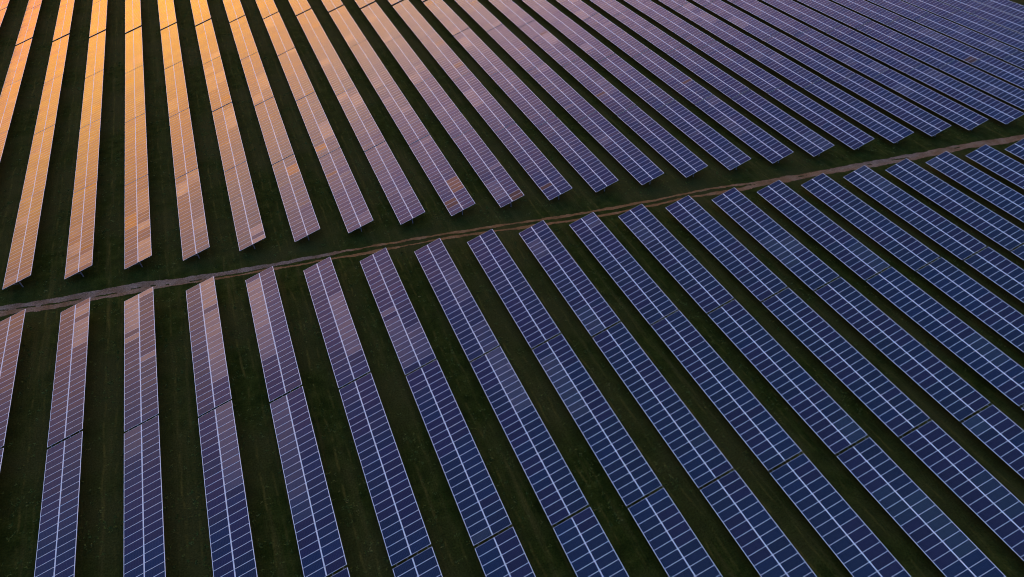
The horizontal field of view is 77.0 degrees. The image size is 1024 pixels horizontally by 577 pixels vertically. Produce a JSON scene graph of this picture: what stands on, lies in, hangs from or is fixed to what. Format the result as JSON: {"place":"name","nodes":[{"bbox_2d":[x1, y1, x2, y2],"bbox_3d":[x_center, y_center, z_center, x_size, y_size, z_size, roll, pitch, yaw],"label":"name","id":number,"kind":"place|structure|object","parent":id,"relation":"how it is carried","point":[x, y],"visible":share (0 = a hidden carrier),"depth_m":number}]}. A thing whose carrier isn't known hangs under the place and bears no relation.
{"place":"outdoors","nodes":[
{"label":"outdoors","id":0,"kind":"place"},
{"bbox_2d":[0,0,1023,576],"bbox_3d":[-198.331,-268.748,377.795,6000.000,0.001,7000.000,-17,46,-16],"label":"ground","id":1,"kind":"structure","parent":0,"point":[626,536],"depth_m":93.03},
{"bbox_2d":[0,309,25,448],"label":"solar array","id":2,"kind":"object","parent":1,"relation":"on","point":[11,327],"visible":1,"depth_m":83.52},
{"bbox_2d":[2,189,44,289],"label":"solar array","id":3,"kind":"object","parent":1,"relation":"on","point":[21,258],"visible":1,"depth_m":101.49},
{"bbox_2d":[21,125,54,200],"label":"solar array","id":4,"kind":"object","parent":1,"relation":"on","point":[37,170],"visible":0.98,"depth_m":117.72},
{"bbox_2d":[34,75,62,133],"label":"solar array","id":5,"kind":"object","parent":1,"relation":"on","point":[47,112],"visible":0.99,"depth_m":133.84},
{"bbox_2d":[34,431,82,576],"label":"solar array","id":6,"kind":"object","parent":1,"relation":"on","point":[56,548],"visible":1,"depth_m":68.53},
{"bbox_2d":[47,298,89,446],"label":"solar array","id":7,"kind":"object","parent":1,"relation":"on","point":[67,409],"visible":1,"depth_m":81.86},
{"bbox_2d":[64,182,96,278],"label":"solar array","id":8,"kind":"object","parent":1,"relation":"on","point":[80,244],"visible":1,"depth_m":103.01},
{"bbox_2d":[73,119,100,192],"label":"solar array","id":9,"kind":"object","parent":1,"relation":"on","point":[86,173],"visible":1,"depth_m":119.20},
{"bbox_2d":[80,70,103,128],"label":"solar array","id":10,"kind":"object","parent":1,"relation":"on","point":[92,101],"visible":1,"depth_m":135.25},
{"bbox_2d":[125,65,144,122],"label":"solar array","id":11,"kind":"object","parent":1,"relation":"on","point":[134,95],"visible":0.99,"depth_m":136.74},
{"bbox_2d":[125,113,147,184],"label":"solar array","id":12,"kind":"object","parent":1,"relation":"on","point":[136,163],"visible":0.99,"depth_m":120.69},
{"bbox_2d":[125,175,151,268],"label":"solar array","id":13,"kind":"object","parent":1,"relation":"on","point":[137,231],"visible":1,"depth_m":104.47},
{"bbox_2d":[124,287,158,431],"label":"solar array","id":14,"kind":"object","parent":1,"relation":"on","point":[140,389],"visible":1,"depth_m":83.38},
{"bbox_2d":[124,415,165,576],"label":"solar array","id":15,"kind":"object","parent":1,"relation":"on","point":[144,551],"visible":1,"depth_m":68.96},
{"bbox_2d":[164,61,188,116],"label":"solar array","id":16,"kind":"object","parent":1,"relation":"on","point":[177,96],"visible":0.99,"depth_m":138.01},
{"bbox_2d":[169,108,197,178],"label":"solar array","id":17,"kind":"object","parent":1,"relation":"on","point":[185,158],"visible":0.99,"depth_m":121.94},
{"bbox_2d":[175,168,209,260],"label":"solar array","id":18,"kind":"object","parent":1,"relation":"on","point":[194,238],"visible":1,"depth_m":105.79},
{"bbox_2d":[186,276,231,415],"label":"solar array","id":19,"kind":"object","parent":1,"relation":"on","point":[212,385],"visible":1,"depth_m":84.79},
{"bbox_2d":[203,56,231,110],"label":"solar array","id":20,"kind":"object","parent":1,"relation":"on","point":[217,86],"visible":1,"depth_m":139.46},
{"bbox_2d":[198,400,257,576],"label":"solar array","id":21,"kind":"object","parent":1,"relation":"on","point":[231,538],"visible":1,"depth_m":69.35},
{"bbox_2d":[212,103,245,171],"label":"solar array","id":22,"kind":"object","parent":1,"relation":"on","point":[232,152],"visible":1,"depth_m":123.40},
{"bbox_2d":[224,161,265,250],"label":"solar array","id":23,"kind":"object","parent":1,"relation":"on","point":[249,229],"visible":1,"depth_m":107.25},
{"bbox_2d":[241,52,272,105],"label":"solar array","id":24,"kind":"object","parent":1,"relation":"on","point":[256,77],"visible":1,"depth_m":140.92},
{"bbox_2d":[245,266,301,401],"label":"solar array","id":25,"kind":"object","parent":1,"relation":"on","point":[275,345],"visible":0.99,"depth_m":86.22},
{"bbox_2d":[255,97,293,164],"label":"solar array","id":26,"kind":"object","parent":1,"relation":"on","point":[279,147],"visible":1,"depth_m":124.82},
{"bbox_2d":[272,154,319,241],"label":"solar array","id":27,"kind":"object","parent":1,"relation":"on","point":[294,194],"visible":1,"depth_m":108.72},
{"bbox_2d":[278,48,314,100],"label":"solar array","id":28,"kind":"object","parent":1,"relation":"on","point":[300,84],"visible":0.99,"depth_m":142.24},
{"bbox_2d":[270,386,346,576],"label":"solar array","id":29,"kind":"object","parent":1,"relation":"on","point":[302,466],"visible":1,"depth_m":69.96},
{"bbox_2d":[296,92,339,157],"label":"solar array","id":30,"kind":"object","parent":1,"relation":"on","point":[316,134],"visible":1,"depth_m":126.17},
{"bbox_2d":[315,44,354,95],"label":"solar array","id":31,"kind":"object","parent":1,"relation":"on","point":[334,69],"visible":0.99,"depth_m":143.62},
{"bbox_2d":[304,257,369,387],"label":"solar array","id":32,"kind":"object","parent":1,"relation":"on","point":[344,347],"visible":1,"depth_m":87.66},
{"bbox_2d":[319,148,372,232],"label":"solar array","id":33,"kind":"object","parent":1,"relation":"on","point":[337,170],"visible":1,"depth_m":110.05},
{"bbox_2d":[337,87,384,150],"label":"solar array","id":34,"kind":"object","parent":1,"relation":"on","point":[360,119],"visible":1,"depth_m":127.54},
{"bbox_2d":[350,40,393,89],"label":"solar array","id":35,"kind":"object","parent":1,"relation":"on","point":[370,62],"visible":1,"depth_m":145.13},
{"bbox_2d":[361,2,400,42],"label":"solar array","id":36,"kind":"object","parent":1,"relation":"on","point":[386,30],"visible":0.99,"depth_m":162.67},
{"bbox_2d":[339,373,430,565],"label":"solar array","id":37,"kind":"object","parent":1,"relation":"on","point":[381,467],"visible":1,"depth_m":71.27},
{"bbox_2d":[365,141,424,223],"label":"solar array","id":38,"kind":"object","parent":1,"relation":"on","point":[407,203],"visible":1,"depth_m":111.44},
{"bbox_2d":[360,248,435,374],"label":"solar array","id":39,"kind":"object","parent":1,"relation":"on","point":[400,304],"visible":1,"depth_m":89.06},
{"bbox_2d":[376,81,428,144],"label":"solar array","id":40,"kind":"object","parent":1,"relation":"on","point":[401,110],"visible":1,"depth_m":129.05},
{"bbox_2d":[385,35,432,84],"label":"solar array","id":41,"kind":"object","parent":1,"relation":"on","point":[401,50],"visible":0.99,"depth_m":146.57},
{"bbox_2d":[393,0,435,39],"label":"solar array","id":42,"kind":"object","parent":1,"relation":"on","point":[417,23],"visible":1,"depth_m":163.91},
{"bbox_2d":[393,547,442,576],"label":"solar array","id":43,"kind":"object","parent":1,"relation":"on","point":[425,562],"visible":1,"depth_m":63.69},
{"bbox_2d":[409,135,474,215],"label":"solar array","id":44,"kind":"object","parent":1,"relation":"on","point":[440,173],"visible":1,"depth_m":112.90},
{"bbox_2d":[415,77,471,138],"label":"solar array","id":45,"kind":"object","parent":1,"relation":"on","point":[432,91],"visible":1,"depth_m":130.46},
{"bbox_2d":[420,32,470,80],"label":"solar array","id":46,"kind":"object","parent":1,"relation":"on","point":[451,63],"visible":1,"depth_m":147.88},
{"bbox_2d":[415,238,498,360],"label":"solar array","id":47,"kind":"object","parent":1,"relation":"on","point":[484,339],"visible":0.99,"depth_m":90.50},
{"bbox_2d":[406,360,510,545],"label":"solar array","id":48,"kind":"object","parent":1,"relation":"on","point":[491,508],"visible":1,"depth_m":72.66},
{"bbox_2d":[454,28,506,75],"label":"solar array","id":49,"kind":"object","parent":1,"relation":"on","point":[474,45],"visible":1,"depth_m":149.53},
{"bbox_2d":[453,72,514,132],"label":"solar array","id":50,"kind":"object","parent":1,"relation":"on","point":[483,102],"visible":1,"depth_m":131.77},
{"bbox_2d":[453,129,523,206],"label":"solar array","id":51,"kind":"object","parent":1,"relation":"on","point":[492,173],"visible":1,"depth_m":114.27},
{"bbox_2d":[475,527,535,576],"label":"solar array","id":52,"kind":"object","parent":1,"relation":"on","point":[510,550],"visible":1,"depth_m":64.27},
{"bbox_2d":[467,229,559,347],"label":"solar array","id":53,"kind":"object","parent":1,"relation":"on","point":[537,312],"visible":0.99,"depth_m":91.99},
{"bbox_2d":[487,24,543,70],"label":"solar array","id":54,"kind":"object","parent":1,"relation":"on","point":[522,54],"visible":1,"depth_m":150.78},
{"bbox_2d":[490,67,555,126],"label":"solar array","id":55,"kind":"object","parent":1,"relation":"on","point":[529,103],"visible":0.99,"depth_m":133.32},
{"bbox_2d":[470,347,587,524],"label":"solar array","id":56,"kind":"object","parent":1,"relation":"on","point":[556,471],"visible":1,"depth_m":74.15},
{"bbox_2d":[495,123,571,199],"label":"solar array","id":57,"kind":"object","parent":1,"relation":"on","point":[546,175],"visible":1,"depth_m":115.65},
{"bbox_2d":[520,20,578,66],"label":"solar array","id":58,"kind":"object","parent":1,"relation":"on","point":[550,44],"visible":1,"depth_m":152.25},
{"bbox_2d":[528,63,595,120],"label":"solar array","id":59,"kind":"object","parent":1,"relation":"on","point":[575,105],"visible":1,"depth_m":134.60},
{"bbox_2d":[519,220,618,335],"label":"solar array","id":60,"kind":"object","parent":1,"relation":"on","point":[582,295],"visible":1,"depth_m":93.38},
{"bbox_2d":[537,117,617,191],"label":"solar array","id":61,"kind":"object","parent":1,"relation":"on","point":[581,158],"visible":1,"depth_m":117.23},
{"bbox_2d":[552,16,613,61],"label":"solar array","id":62,"kind":"object","parent":1,"relation":"on","point":[585,41],"visible":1,"depth_m":153.62},
{"bbox_2d":[553,507,628,576],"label":"solar array","id":63,"kind":"object","parent":1,"relation":"on","point":[595,540],"visible":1,"depth_m":64.87},
{"bbox_2d":[532,334,661,505],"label":"solar array","id":64,"kind":"object","parent":1,"relation":"on","point":[622,479],"visible":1,"depth_m":75.66},
{"bbox_2d":[563,58,634,114],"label":"solar array","id":65,"kind":"object","parent":1,"relation":"on","point":[611,97],"visible":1,"depth_m":136.16},
{"bbox_2d":[583,13,647,57],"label":"solar array","id":66,"kind":"object","parent":1,"relation":"on","point":[625,42],"visible":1,"depth_m":154.99},
{"bbox_2d":[578,111,663,184],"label":"solar array","id":67,"kind":"object","parent":1,"relation":"on","point":[640,167],"visible":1,"depth_m":118.49},
{"bbox_2d":[570,212,676,323],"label":"solar array","id":68,"kind":"object","parent":1,"relation":"on","point":[634,281],"visible":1,"depth_m":94.77},
{"bbox_2d":[598,54,673,109],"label":"solar array","id":69,"kind":"object","parent":1,"relation":"on","point":[649,92],"visible":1,"depth_m":137.54},
{"bbox_2d":[615,9,681,52],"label":"solar array","id":70,"kind":"object","parent":1,"relation":"on","point":[652,34],"visible":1,"depth_m":156.44},
{"bbox_2d":[617,106,707,176],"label":"solar array","id":71,"kind":"object","parent":1,"relation":"on","point":[678,156],"visible":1,"depth_m":120.10},
{"bbox_2d":[593,322,732,487],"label":"solar array","id":72,"kind":"object","parent":1,"relation":"on","point":[696,437],"visible":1,"depth_m":77.09},
{"bbox_2d":[633,49,711,103],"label":"solar array","id":73,"kind":"object","parent":1,"relation":"on","point":[681,83],"visible":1,"depth_m":138.87},
{"bbox_2d":[628,488,722,576],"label":"solar array","id":74,"kind":"object","parent":1,"relation":"on","point":[677,528],"visible":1,"depth_m":65.48},
{"bbox_2d":[618,204,732,312],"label":"solar array","id":75,"kind":"object","parent":1,"relation":"on","point":[669,251],"visible":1,"depth_m":96.16},
{"bbox_2d":[645,6,714,48],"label":"solar array","id":76,"kind":"object","parent":1,"relation":"on","point":[691,34],"visible":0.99,"depth_m":157.79},
{"bbox_2d":[657,100,750,169],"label":"solar array","id":77,"kind":"object","parent":1,"relation":"on","point":[714,143],"visible":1,"depth_m":121.45},
{"bbox_2d":[667,45,748,97],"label":"solar array","id":78,"kind":"object","parent":1,"relation":"on","point":[713,75],"visible":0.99,"depth_m":140.36},
{"bbox_2d":[675,3,747,44],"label":"solar array","id":79,"kind":"object","parent":1,"relation":"on","point":[715,26],"visible":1,"depth_m":159.26},
{"bbox_2d":[651,311,801,469],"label":"solar array","id":80,"kind":"object","parent":1,"relation":"on","point":[725,390],"visible":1,"depth_m":78.42},
{"bbox_2d":[666,195,786,300],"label":"solar array","id":81,"kind":"object","parent":1,"relation":"on","point":[738,260],"visible":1,"depth_m":97.62},
{"bbox_2d":[704,0,778,40],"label":"solar array","id":82,"kind":"object","parent":1,"relation":"on","point":[749,24],"visible":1,"depth_m":160.78},
{"bbox_2d":[700,41,784,92],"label":"solar array","id":83,"kind":"object","parent":1,"relation":"on","point":[759,77],"visible":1,"depth_m":141.74},
{"bbox_2d":[695,95,792,162],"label":"solar array","id":84,"kind":"object","parent":1,"relation":"on","point":[767,146],"visible":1,"depth_m":122.77},
{"bbox_2d":[700,470,816,576],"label":"solar array","id":85,"kind":"object","parent":1,"relation":"on","point":[749,541],"visible":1,"depth_m":66.00},
{"bbox_2d":[733,0,809,35],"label":"solar array","id":86,"kind":"object","parent":1,"relation":"on","point":[787,24],"visible":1,"depth_m":161.89},
{"bbox_2d":[712,188,838,289],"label":"solar array","id":87,"kind":"object","parent":1,"relation":"on","point":[798,259],"visible":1,"depth_m":99.11},
{"bbox_2d":[733,37,820,87],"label":"solar array","id":88,"kind":"object","parent":1,"relation":"on","point":[782,65],"visible":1,"depth_m":143.14},
{"bbox_2d":[732,90,833,155],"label":"solar array","id":89,"kind":"object","parent":1,"relation":"on","point":[805,138],"visible":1,"depth_m":124.25},
{"bbox_2d":[708,300,866,453],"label":"solar array","id":90,"kind":"object","parent":1,"relation":"on","point":[769,356],"visible":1,"depth_m":79.87},
{"bbox_2d":[763,0,840,31],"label":"solar array","id":91,"kind":"object","parent":1,"relation":"on","point":[810,17],"visible":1,"depth_m":162.72},
{"bbox_2d":[765,33,854,82],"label":"solar array","id":92,"kind":"object","parent":1,"relation":"on","point":[825,66],"visible":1,"depth_m":144.68},
{"bbox_2d":[769,84,873,149],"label":"solar array","id":93,"kind":"object","parent":1,"relation":"on","point":[836,126],"visible":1,"depth_m":125.70},
{"bbox_2d":[757,180,889,279],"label":"solar array","id":94,"kind":"object","parent":1,"relation":"on","point":[857,257],"visible":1,"depth_m":100.52},
{"bbox_2d":[798,0,870,27],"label":"solar array","id":95,"kind":"object","parent":1,"relation":"on","point":[842,14],"visible":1,"depth_m":163.27},
{"bbox_2d":[770,454,910,576],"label":"solar array","id":96,"kind":"object","parent":1,"relation":"on","point":[857,531],"visible":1,"depth_m":66.50},
{"bbox_2d":[796,29,888,77],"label":"solar array","id":97,"kind":"object","parent":1,"relation":"on","point":[867,66],"visible":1,"depth_m":146.12},
{"bbox_2d":[762,288,928,436],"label":"solar array","id":98,"kind":"object","parent":1,"relation":"on","point":[830,348],"visible":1,"depth_m":81.33},
{"bbox_2d":[804,79,913,142],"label":"solar array","id":99,"kind":"object","parent":1,"relation":"on","point":[884,126],"visible":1,"depth_m":127.05},
{"bbox_2d":[801,173,938,270],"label":"solar array","id":100,"kind":"object","parent":1,"relation":"on","point":[910,251],"visible":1,"depth_m":101.90},
{"bbox_2d":[827,24,921,72],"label":"solar array","id":101,"kind":"object","parent":1,"relation":"on","point":[881,52],"visible":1,"depth_m":147.57},
{"bbox_2d":[839,74,950,136],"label":"solar array","id":102,"kind":"object","parent":1,"relation":"on","point":[912,114],"visible":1,"depth_m":128.55},
{"bbox_2d":[815,277,989,420],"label":"solar array","id":103,"kind":"object","parent":1,"relation":"on","point":[859,312],"visible":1,"depth_m":82.80},
{"bbox_2d":[857,21,954,67],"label":"solar array","id":104,"kind":"object","parent":1,"relation":"on","point":[922,52],"visible":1,"depth_m":149.00},
{"bbox_2d":[844,165,985,259],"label":"solar array","id":105,"kind":"object","parent":1,"relation":"on","point":[955,240],"visible":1,"depth_m":103.44},
{"bbox_2d":[837,437,1005,576],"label":"solar array","id":106,"kind":"object","parent":1,"relation":"on","point":[933,547],"visible":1,"depth_m":67.00},
{"bbox_2d":[873,69,987,130],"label":"solar array","id":107,"kind":"object","parent":1,"relation":"on","point":[956,113],"visible":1,"depth_m":130.05},
{"bbox_2d":[887,17,986,63],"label":"solar array","id":108,"kind":"object","parent":1,"relation":"on","point":[963,52],"visible":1,"depth_m":150.41},
{"bbox_2d":[866,267,1023,405],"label":"solar array","id":109,"kind":"object","parent":1,"relation":"on","point":[915,303],"visible":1,"depth_m":84.78},
{"bbox_2d":[886,159,1023,249],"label":"solar array","id":110,"kind":"object","parent":1,"relation":"on","point":[998,229],"visible":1,"depth_m":104.94},
{"bbox_2d":[900,420,1023,560],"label":"solar array","id":111,"kind":"object","parent":1,"relation":"on","point":[928,449],"visible":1,"depth_m":69.42},
{"bbox_2d":[906,64,1023,123],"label":"solar array","id":112,"kind":"object","parent":1,"relation":"on","point":[979,101],"visible":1,"depth_m":131.50},
{"bbox_2d":[916,13,1017,58],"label":"solar array","id":113,"kind":"object","parent":1,"relation":"on","point":[973,38],"visible":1,"depth_m":151.83},
{"bbox_2d":[917,257,1023,351],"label":"solar array","id":114,"kind":"object","parent":1,"relation":"on","point":[965,291],"visible":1,"depth_m":89.20},
{"bbox_2d":[926,151,1023,221],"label":"solar array","id":115,"kind":"object","parent":1,"relation":"on","point":[1007,199],"visible":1,"depth_m":109.04},
{"bbox_2d":[939,60,1023,109],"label":"solar array","id":116,"kind":"object","parent":1,"relation":"on","point":[1004,91],"visible":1,"depth_m":135.14},
{"bbox_2d":[944,10,1023,49],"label":"solar array","id":117,"kind":"object","parent":1,"relation":"on","point":[995,31],"visible":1,"depth_m":154.85},
{"bbox_2d":[962,405,1023,478],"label":"solar array","id":118,"kind":"object","parent":1,"relation":"on","point":[987,425],"visible":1,"depth_m":73.70},
{"bbox_2d":[965,247,1023,302],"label":"solar array","id":119,"kind":"object","parent":1,"relation":"on","point":[998,269],"visible":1,"depth_m":93.47},
{"bbox_2d":[966,145,1023,188],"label":"solar array","id":120,"kind":"object","parent":1,"relation":"on","point":[1000,164],"visible":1,"depth_m":113.26},
{"bbox_2d":[972,55,1023,87],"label":"solar array","id":121,"kind":"object","parent":1,"relation":"on","point":[1002,70],"visible":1,"depth_m":139.31},
{"bbox_2d":[0,134,1023,316],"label":"dirt track","id":122,"kind":"structure","parent":0,"point":[122,290],"depth_m":103.15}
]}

